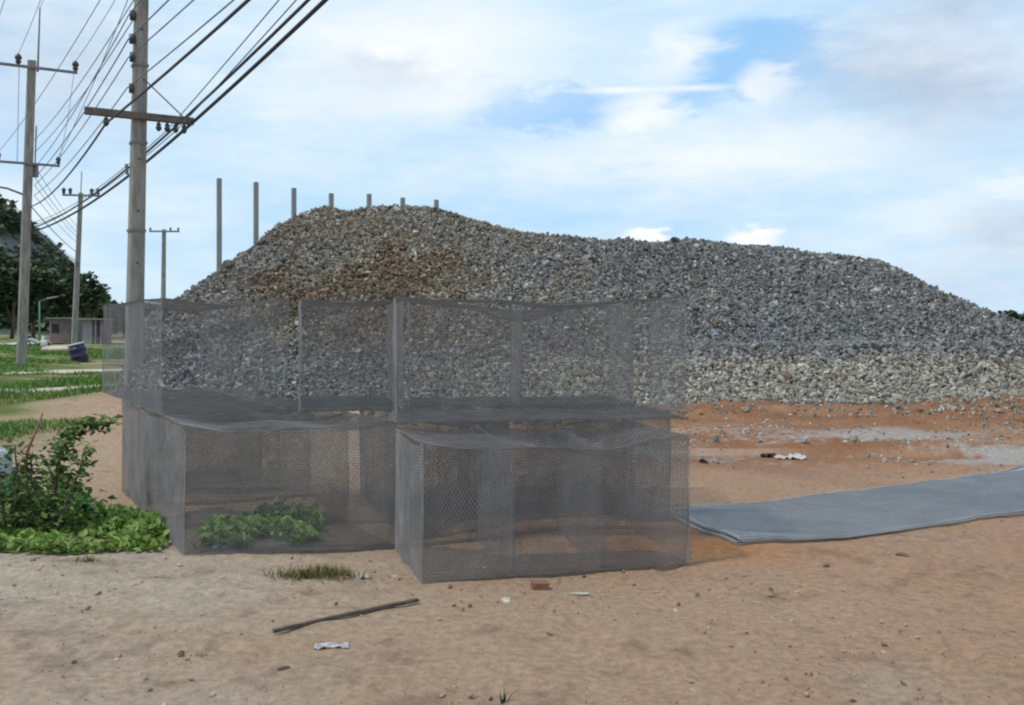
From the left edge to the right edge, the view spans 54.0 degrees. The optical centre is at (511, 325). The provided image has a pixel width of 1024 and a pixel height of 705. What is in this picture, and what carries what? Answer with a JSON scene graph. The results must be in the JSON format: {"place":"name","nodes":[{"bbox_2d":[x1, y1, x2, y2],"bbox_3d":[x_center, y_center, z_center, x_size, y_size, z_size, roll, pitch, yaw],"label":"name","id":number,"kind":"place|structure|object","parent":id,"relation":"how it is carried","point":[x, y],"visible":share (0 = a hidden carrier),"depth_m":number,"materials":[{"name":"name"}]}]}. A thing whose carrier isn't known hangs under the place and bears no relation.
{"place":"outdoors","nodes":[
{"label":"outdoors","id":0,"kind":"place"},
{"bbox_2d":[7,384,113,391],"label":"dirt track","id":1,"kind":"structure","parent":0,"point":[54,389],"depth_m":25.15,"materials":[{"name":"beige soil"}]},
{"bbox_2d":[1,369,120,373],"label":"path","id":2,"kind":"structure","parent":0,"point":[71,371],"depth_m":35.25,"materials":[{"name":"grey concrete"}]},
{"bbox_2d":[0,215,122,334],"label":"hill","id":3,"kind":"structure","parent":0,"point":[11,241],"depth_m":211.34,"materials":[{"name":"green plant"}]},
{"bbox_2d":[0,341,124,344],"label":"road","id":4,"kind":"structure","parent":0,"point":[14,343],"depth_m":81.36,"materials":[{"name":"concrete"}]},
{"bbox_2d":[0,332,1023,704],"bbox_3d":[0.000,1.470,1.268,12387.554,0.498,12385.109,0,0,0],"label":"ground","id":5,"kind":"structure","parent":0,"point":[484,654],"depth_m":5.91,"materials":[{"name":"soil"}]},
{"bbox_2d":[0,448,14,496],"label":"plastic bag","id":6,"kind":"object","parent":5,"relation":"on","point":[8,470],"visible":0.2,"depth_m":8.95,"materials":[{"name":"white plastic"}]},
{"bbox_2d":[0,254,18,316],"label":"broadleaf tree","id":7,"kind":"object","parent":5,"relation":"on","point":[7,271],"visible":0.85,"depth_m":119.15,"materials":[{"name":"green plant"}]},
{"bbox_2d":[0,251,44,338],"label":"broadleaf tree","id":8,"kind":"object","parent":5,"relation":"on","point":[11,315],"visible":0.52,"depth_m":121.74,"materials":[{"name":"green plant"}]},
{"bbox_2d":[0,437,47,527],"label":"thin bush","id":9,"kind":"object","parent":5,"relation":"on","point":[30,478],"visible":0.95,"depth_m":7.89,"materials":[{"name":"green plant"}]},
{"bbox_2d":[25,413,43,507],"bbox_3d":[-4.212,1.210,8.864,0.165,0.863,0.063,0,0,-42],"label":"broken branch","id":10,"kind":"object","parent":5,"relation":"on","point":[34,433],"visible":0.55,"depth_m":8.84,"materials":[{"name":"brown wood"}]},
{"bbox_2d":[8,260,61,336],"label":"broadleaf tree","id":11,"kind":"object","parent":5,"relation":"on","point":[50,288],"visible":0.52,"depth_m":124.53,"materials":[{"name":"green plant"}]},
{"bbox_2d":[28,333,49,346],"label":"motor scooter","id":12,"kind":"object","parent":5,"relation":"on","point":[31,339],"visible":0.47,"depth_m":71.54,"materials":[{"name":"white plastic"}]},
{"bbox_2d":[0,7,78,364],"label":"utility pole","id":13,"kind":"object","parent":5,"relation":"on","point":[30,171],"visible":0.94,"depth_m":38.86,"materials":[{"name":"concrete"}]},
{"bbox_2d":[18,0,40,53],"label":"overhead wire","id":14,"kind":"object","parent":13,"relation":"attached to","point":[29,27],"visible":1,"depth_m":34.64,"materials":[{"name":"black metal"}]},
{"bbox_2d":[0,0,99,149],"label":"overhead wire","id":15,"kind":"object","parent":13,"relation":"attached to","point":[57,69],"visible":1,"depth_m":26.14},
{"bbox_2d":[38,0,133,135],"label":"overhead wire","id":16,"kind":"object","parent":13,"relation":"attached to","point":[93,62],"visible":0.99,"depth_m":25.66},
{"bbox_2d":[35,0,140,228],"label":"overhead wire","id":17,"kind":"object","parent":13,"relation":"attached to","point":[88,87],"visible":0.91,"depth_m":24.04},
{"bbox_2d":[58,0,127,156],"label":"overhead wire","id":18,"kind":"object","parent":13,"relation":"attached to","point":[98,71],"visible":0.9,"depth_m":27.52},
{"bbox_2d":[41,340,47,347],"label":"white sack","id":19,"kind":"object","parent":5,"relation":"on","point":[44,343],"visible":0.72,"depth_m":69.61,"materials":[{"name":"plastic"}]},
{"bbox_2d":[0,194,92,331],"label":"hill woods","id":20,"kind":"object","parent":5,"relation":"on","point":[9,212],"visible":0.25,"depth_m":217.97,"materials":[{"name":"green plant"}]},
{"bbox_2d":[38,296,58,340],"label":"street lamp","id":21,"kind":"object","parent":5,"relation":"on","point":[39,335],"visible":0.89,"depth_m":87.94,"materials":[{"name":"teal metal"}]},
{"bbox_2d":[41,345,68,351],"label":"rubble heap","id":22,"kind":"object","parent":5,"relation":"on","point":[57,348],"visible":0.45,"depth_m":57.44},
{"bbox_2d":[36,266,79,319],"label":"broadleaf tree","id":23,"kind":"object","parent":5,"relation":"on","point":[56,276],"visible":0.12,"depth_m":131.86,"materials":[{"name":"green plant"}]},
{"bbox_2d":[0,466,116,526],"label":"dark creepers","id":24,"kind":"object","parent":5,"relation":"on","point":[86,502],"visible":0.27,"depth_m":8.62,"materials":[{"name":"green plant"}]},
{"bbox_2d":[0,413,122,532],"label":"leafy shrub","id":25,"kind":"object","parent":5,"relation":"on","point":[92,423],"visible":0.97,"depth_m":7.88,"materials":[{"name":"green plant"}]},
{"bbox_2d":[0,343,124,440],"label":"verge grass","id":26,"kind":"structure","parent":5,"relation":"on","point":[81,381],"depth_m":26.55,"materials":[{"name":"green plant"}]},
{"bbox_2d":[45,318,82,343],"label":"hut","id":27,"kind":"object","parent":5,"relation":"on","point":[60,330],"visible":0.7,"depth_m":84.00,"materials":[{"name":"grey wood"}]},
{"bbox_2d":[52,324,58,332],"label":"window","id":28,"kind":"structure","parent":27,"relation":"in","point":[55,327],"depth_m":83.96,"materials":[{"name":"black glass"}]},
{"bbox_2d":[63,324,69,343],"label":"door","id":29,"kind":"structure","parent":27,"relation":"in","point":[66,327],"depth_m":83.94,"materials":[{"name":"grey wood"}]},
{"bbox_2d":[46,275,92,317],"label":"broadleaf tree","id":30,"kind":"object","parent":5,"relation":"on","point":[61,304],"visible":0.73,"depth_m":126.95,"materials":[{"name":"green plant"}]},
{"bbox_2d":[68,342,88,362],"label":"blue drum","id":31,"kind":"object","parent":5,"relation":"on","point":[78,352],"visible":0.97,"depth_m":43.65,"materials":[{"name":"plastic"}]},
{"bbox_2d":[62,171,99,343],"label":"utility pole","id":32,"kind":"object","parent":5,"relation":"on","point":[75,316],"visible":0.82,"depth_m":74.85,"materials":[{"name":"concrete"}]},
{"bbox_2d":[74,553,99,562],"bbox_3d":[-2.928,1.607,6.921,0.184,0.065,0.168,0,0,43],"label":"grass tuft","id":33,"kind":"object","parent":5,"relation":"on","point":[90,559],"visible":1,"depth_m":6.91,"materials":[{"name":"green plant"}]},
{"bbox_2d":[0,496,174,555],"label":"creeping weeds","id":34,"kind":"object","parent":5,"relation":"on","point":[123,524],"visible":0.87,"depth_m":7.63,"materials":[{"name":"green plant"}]},
{"bbox_2d":[72,271,110,317],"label":"broadleaf tree","id":35,"kind":"object","parent":5,"relation":"on","point":[99,293],"visible":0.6,"depth_m":149.74,"materials":[{"name":"green plant"}]},
{"bbox_2d":[71,318,114,344],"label":"hut","id":36,"kind":"object","parent":5,"relation":"on","point":[93,329],"visible":0.8,"depth_m":80.00,"materials":[{"name":"grey paint"}]},
{"bbox_2d":[92,279,111,315],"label":"broadleaf tree","id":37,"kind":"object","parent":5,"relation":"on","point":[109,298],"visible":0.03,"depth_m":158.01,"materials":[{"name":"green plant"}]},
{"bbox_2d":[93,299,125,332],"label":"bush","id":38,"kind":"object","parent":5,"relation":"on","point":[97,314],"visible":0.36,"depth_m":134.17,"materials":[{"name":"green plant"}]},
{"bbox_2d":[113,302,125,336],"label":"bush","id":39,"kind":"object","parent":5,"relation":"on","point":[122,322],"visible":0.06,"depth_m":138.87,"materials":[{"name":"green plant"}]},
{"bbox_2d":[84,0,193,389],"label":"utility pole","id":40,"kind":"object","parent":5,"relation":"on","point":[138,115],"visible":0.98,"depth_m":19.38,"materials":[{"name":"concrete"}]},
{"bbox_2d":[34,21,132,152],"bbox_3d":[-7.250,-5.884,19.861,0.089,1.690,44.671,0,0,-31],"label":"overhead wire","id":41,"kind":"object","parent":40,"relation":"attached to","point":[93,80],"visible":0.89,"depth_m":25.04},
{"bbox_2d":[76,0,114,59],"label":"overhead wire","id":42,"kind":"object","parent":40,"relation":"attached to","point":[97,29],"visible":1,"depth_m":34.44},
{"bbox_2d":[35,0,168,226],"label":"overhead wire","id":43,"kind":"object","parent":40,"relation":"attached to","point":[141,26],"visible":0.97,"depth_m":22.03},
{"bbox_2d":[35,0,193,237],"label":"overhead wire","id":44,"kind":"object","parent":40,"relation":"attached to","point":[188,4],"visible":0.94,"depth_m":20.27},
{"bbox_2d":[34,0,233,241],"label":"overhead wire","id":45,"kind":"object","parent":40,"relation":"attached to","point":[211,18],"visible":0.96,"depth_m":17.60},
{"bbox_2d":[31,0,250,251],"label":"overhead cable","id":46,"kind":"object","parent":40,"relation":"attached to","point":[218,26],"visible":0.98,"depth_m":14.99,"materials":[{"name":"black rubber"}]},
{"bbox_2d":[34,0,278,259],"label":"overhead cable","id":47,"kind":"object","parent":40,"relation":"attached to","point":[180,114],"visible":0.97,"depth_m":17.74,"materials":[{"name":"rubber"}]},
{"bbox_2d":[34,0,296,259],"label":"overhead cable","id":48,"kind":"object","parent":40,"relation":"attached to","point":[191,113],"visible":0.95,"depth_m":17.69,"materials":[{"name":"rubber"}]},
{"bbox_2d":[34,0,309,262],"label":"overhead cable","id":49,"kind":"object","parent":40,"relation":"attached to","point":[273,33],"visible":0.88,"depth_m":17.70,"materials":[{"name":"black rubber"}]},
{"bbox_2d":[34,0,327,265],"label":"overhead cable","id":50,"kind":"object","parent":40,"relation":"attached to","point":[313,11],"visible":0.96,"depth_m":17.92,"materials":[{"name":"black rubber"}]},
{"bbox_2d":[144,305,155,317],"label":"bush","id":51,"kind":"object","parent":5,"relation":"on","point":[146,312],"visible":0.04,"depth_m":136.51,"materials":[{"name":"green plant"}]},
{"bbox_2d":[149,227,179,304],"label":"utility pole","id":52,"kind":"object","parent":5,"relation":"on","point":[163,273],"visible":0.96,"depth_m":98.81,"materials":[{"name":"concrete"}]},
{"bbox_2d":[143,387,261,487],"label":"gabion basket","id":53,"kind":"object","parent":5,"relation":"on","point":[240,393],"visible":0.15,"depth_m":10.65,"materials":[{"name":"metal"}]},
{"bbox_2d":[216,178,221,270],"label":"concrete post","id":54,"kind":"object","parent":5,"relation":"on","point":[218,222],"visible":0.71,"depth_m":59.87,"materials":[{"name":"grey concrete"}]},
{"bbox_2d":[253,182,258,243],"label":"concrete post","id":55,"kind":"object","parent":5,"relation":"on","point":[255,211],"visible":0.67,"depth_m":61.57,"materials":[{"name":"grey concrete"}]},
{"bbox_2d":[122,395,397,553],"bbox_3d":[-2.334,1.161,8.611,1.451,0.948,3.668,0,0,-29],"label":"gabion basket","id":56,"kind":"object","parent":5,"relation":"on","point":[251,423],"visible":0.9,"depth_m":7.79,"materials":[{"name":"metal"}]},
{"bbox_2d":[102,298,288,414],"bbox_3d":[-3.066,0.237,9.425,1.036,0.929,3.150,0,0,-30],"label":"gabion basket","id":57,"kind":"object","parent":56,"relation":"on","point":[165,399],"visible":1,"depth_m":9.03,"materials":[{"name":"metal"}]},
{"bbox_2d":[298,298,403,411],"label":"gabion basket","id":58,"kind":"object","parent":56,"relation":"on","point":[318,402],"visible":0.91,"depth_m":8.75,"materials":[{"name":"metal"}]},
{"bbox_2d":[190,495,329,549],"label":"basket weeds","id":59,"kind":"object","parent":5,"relation":"on","point":[257,530],"visible":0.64,"depth_m":7.69,"materials":[{"name":"green plant"}]},
{"bbox_2d":[277,666,290,670],"bbox_3d":[-1.092,1.634,4.793,0.072,0.019,0.032,0,0,-20],"label":"dirt clod","id":60,"kind":"object","parent":5,"relation":"on","point":[283,667],"visible":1,"depth_m":4.79,"materials":[{"name":"soil"}]},
{"bbox_2d":[291,188,296,216],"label":"concrete post","id":61,"kind":"object","parent":5,"relation":"on","point":[293,201],"visible":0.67,"depth_m":63.27,"materials":[{"name":"grey concrete"}]},
{"bbox_2d":[247,559,372,583],"bbox_3d":[-1.255,1.599,6.504,0.882,0.120,0.391,0,0,18],"label":"grass tuft","id":62,"kind":"object","parent":5,"relation":"on","point":[319,571],"visible":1,"depth_m":6.49,"materials":[{"name":"green plant"}]},
{"bbox_2d":[314,642,348,649],"bbox_3d":[-0.915,1.624,5.104,0.177,0.025,0.066,0,0,-5],"label":"plastic bag","id":63,"kind":"object","parent":5,"relation":"on","point":[317,646],"visible":1,"depth_m":5.09,"materials":[{"name":"white plastic"}]},
{"bbox_2d":[329,193,333,205],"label":"concrete post","id":64,"kind":"object","parent":5,"relation":"on","point":[331,198],"visible":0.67,"depth_m":64.96,"materials":[{"name":"grey concrete"}]},
{"bbox_2d":[273,598,418,632],"bbox_3d":[-0.910,1.617,5.616,0.908,0.029,0.031,0,0,-38],"label":"wooden lath","id":65,"kind":"object","parent":5,"relation":"on","point":[350,613],"visible":1,"depth_m":5.60,"materials":[{"name":"brown wood"}]},
{"bbox_2d":[359,572,369,578],"bbox_3d":[-0.953,1.611,6.484,0.073,0.038,0.063,0,0,0],"label":"paper scrap","id":66,"kind":"object","parent":5,"relation":"on","point":[367,574],"visible":1,"depth_m":6.48,"materials":[{"name":"white paper"}]},
{"bbox_2d":[366,194,371,206],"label":"concrete post","id":67,"kind":"object","parent":5,"relation":"on","point":[369,200],"visible":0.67,"depth_m":66.66,"materials":[{"name":"grey concrete"}]},
{"bbox_2d":[400,197,404,205],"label":"concrete post","id":68,"kind":"object","parent":5,"relation":"on","point":[402,200],"visible":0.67,"depth_m":68.37,"materials":[{"name":"grey concrete"}]},
{"bbox_2d":[359,397,508,538],"bbox_3d":[-0.737,1.163,8.695,0.820,0.927,2.095,0,0,-20],"label":"gabion basket","id":69,"kind":"object","parent":5,"relation":"on","point":[453,424],"visible":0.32,"depth_m":8.40,"materials":[{"name":"metal"}]},
{"bbox_2d":[393,296,686,422],"bbox_3d":[0.164,0.239,7.849,2.173,0.924,1.036,0,0,-7],"label":"gabion basket","id":70,"kind":"object","parent":69,"relation":"on","point":[543,413],"visible":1,"depth_m":7.56,"materials":[{"name":"metal"}]},
{"bbox_2d":[434,199,438,206],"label":"concrete post","id":71,"kind":"object","parent":5,"relation":"on","point":[436,202],"visible":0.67,"depth_m":70.08,"materials":[{"name":"grey concrete"}]},
{"bbox_2d":[501,597,509,602],"bbox_3d":[-0.039,1.637,6.011,0.058,0.015,0.147,0,0,0],"label":"flat stone","id":72,"kind":"object","parent":5,"relation":"on","point":[506,599],"visible":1,"depth_m":5.98,"materials":[{"name":"white stone"}]},
{"bbox_2d":[496,687,520,703],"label":"grass tuft","id":73,"kind":"object","parent":5,"relation":"on","point":[503,700],"visible":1,"depth_m":4.44,"materials":[{"name":"green plant"}]},
{"bbox_2d":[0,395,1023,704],"bbox_3d":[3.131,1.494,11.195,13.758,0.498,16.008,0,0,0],"label":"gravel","id":74,"kind":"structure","parent":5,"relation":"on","point":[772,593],"depth_m":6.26,"materials":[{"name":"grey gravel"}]},
{"bbox_2d":[531,580,548,589],"bbox_3d":[0.175,1.630,6.281,0.104,0.055,0.070,3,5,-11],"label":"broken brick","id":75,"kind":"object","parent":5,"relation":"on","point":[539,584],"visible":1,"depth_m":6.25,"materials":[{"name":"red brick"}]},
{"bbox_2d":[395,421,690,582],"bbox_3d":[0.190,1.183,7.089,1.896,0.889,1.058,0,0,-16],"label":"gabion basket","id":76,"kind":"object","parent":5,"relation":"on","point":[512,443],"visible":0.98,"depth_m":6.80,"materials":[{"name":"metal"}]},
{"bbox_2d":[457,393,633,504],"bbox_3d":[0.304,1.163,9.634,1.484,0.927,1.065,0,0,-16],"label":"gabion basket","id":77,"kind":"object","parent":5,"relation":"on","point":[552,455],"visible":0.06,"depth_m":9.50,"materials":[{"name":"metal"}]},
{"bbox_2d":[115,203,1023,425],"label":"rock pile","id":78,"kind":"object","parent":5,"relation":"on","point":[782,323],"visible":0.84,"depth_m":21.75,"materials":[{"name":"stone"}]},
{"bbox_2d":[480,403,670,523],"bbox_3d":[0.517,1.158,8.618,1.398,0.939,1.066,0,0,-16],"label":"gabion basket","id":79,"kind":"object","parent":5,"relation":"on","point":[573,423],"visible":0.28,"depth_m":8.30,"materials":[{"name":"metal"}]},
{"bbox_2d":[408,301,633,406],"bbox_3d":[0.038,0.238,9.196,1.979,0.927,1.037,0,0,-6],"label":"gabion basket","id":80,"kind":"object","parent":79,"relation":"on","point":[515,370],"visible":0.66,"depth_m":8.93,"materials":[{"name":"metal"}]},
{"bbox_2d":[568,592,590,594],"bbox_3d":[0.412,1.639,6.125,0.144,0.022,0.040,0,0,-13],"label":"flat stone","id":81,"kind":"object","parent":5,"relation":"on","point":[580,593],"visible":1,"depth_m":6.12,"materials":[{"name":"white stone"}]},
{"bbox_2d":[699,458,707,463],"bbox_3d":[2.334,1.653,12.235,0.082,0.076,0.187,0,0,-14],"label":"dirt clod","id":82,"kind":"object","parent":5,"relation":"on","point":[701,460],"visible":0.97,"depth_m":12.21,"materials":[{"name":"soil"}]},
{"bbox_2d":[712,435,719,442],"bbox_3d":[2.841,1.587,14.025,0.105,0.131,0.117,0,0,30],"label":"stone","id":83,"kind":"object","parent":5,"relation":"on","point":[716,438],"visible":1,"depth_m":13.98,"materials":[{"name":"grey stone"}]},
{"bbox_2d":[760,453,775,456],"bbox_3d":[3.245,1.638,12.742,0.187,0.064,0.181,0,0,0],"label":"rag","id":84,"kind":"object","parent":5,"relation":"on","point":[768,455],"visible":1,"depth_m":12.71,"materials":[{"name":"black fabric"}]},
{"bbox_2d":[774,453,805,459],"bbox_3d":[3.490,1.647,12.665,0.368,0.059,0.323,0,0,0],"label":"cloth scrap","id":85,"kind":"object","parent":5,"relation":"on","point":[799,456],"visible":1,"depth_m":12.62,"materials":[{"name":"white fabric"}]},
{"bbox_2d":[801,436,808,441],"bbox_3d":[3.935,1.531,13.518,0.098,0.082,0.078,0,0,45],"label":"stone","id":86,"kind":"object","parent":5,"relation":"on","point":[804,439],"visible":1,"depth_m":13.49,"materials":[{"name":"white stone"}]},
{"bbox_2d":[660,465,1023,544],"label":"sheet stack","id":87,"kind":"object","parent":5,"relation":"on","point":[936,502],"visible":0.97,"depth_m":8.83,"materials":[{"name":"metal"}]},
{"bbox_2d":[895,552,908,555],"bbox_3d":[2.837,1.666,7.295,0.102,0.030,0.058,0,0,42],"label":"dirt clod","id":88,"kind":"object","parent":5,"relation":"on","point":[902,554],"visible":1,"depth_m":7.28,"materials":[{"name":"soil"}]},
{"bbox_2d":[997,309,1023,321],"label":"bush","id":89,"kind":"object","parent":5,"relation":"on","point":[1013,314],"visible":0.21,"depth_m":94.32,"materials":[{"name":"green plant"}]},
{"bbox_2d":[0,0,1023,313],"label":"sky","id":90,"kind":"structure","parent":0,"point":[890,131],"materials":[{"name":"blue"}]}
]}

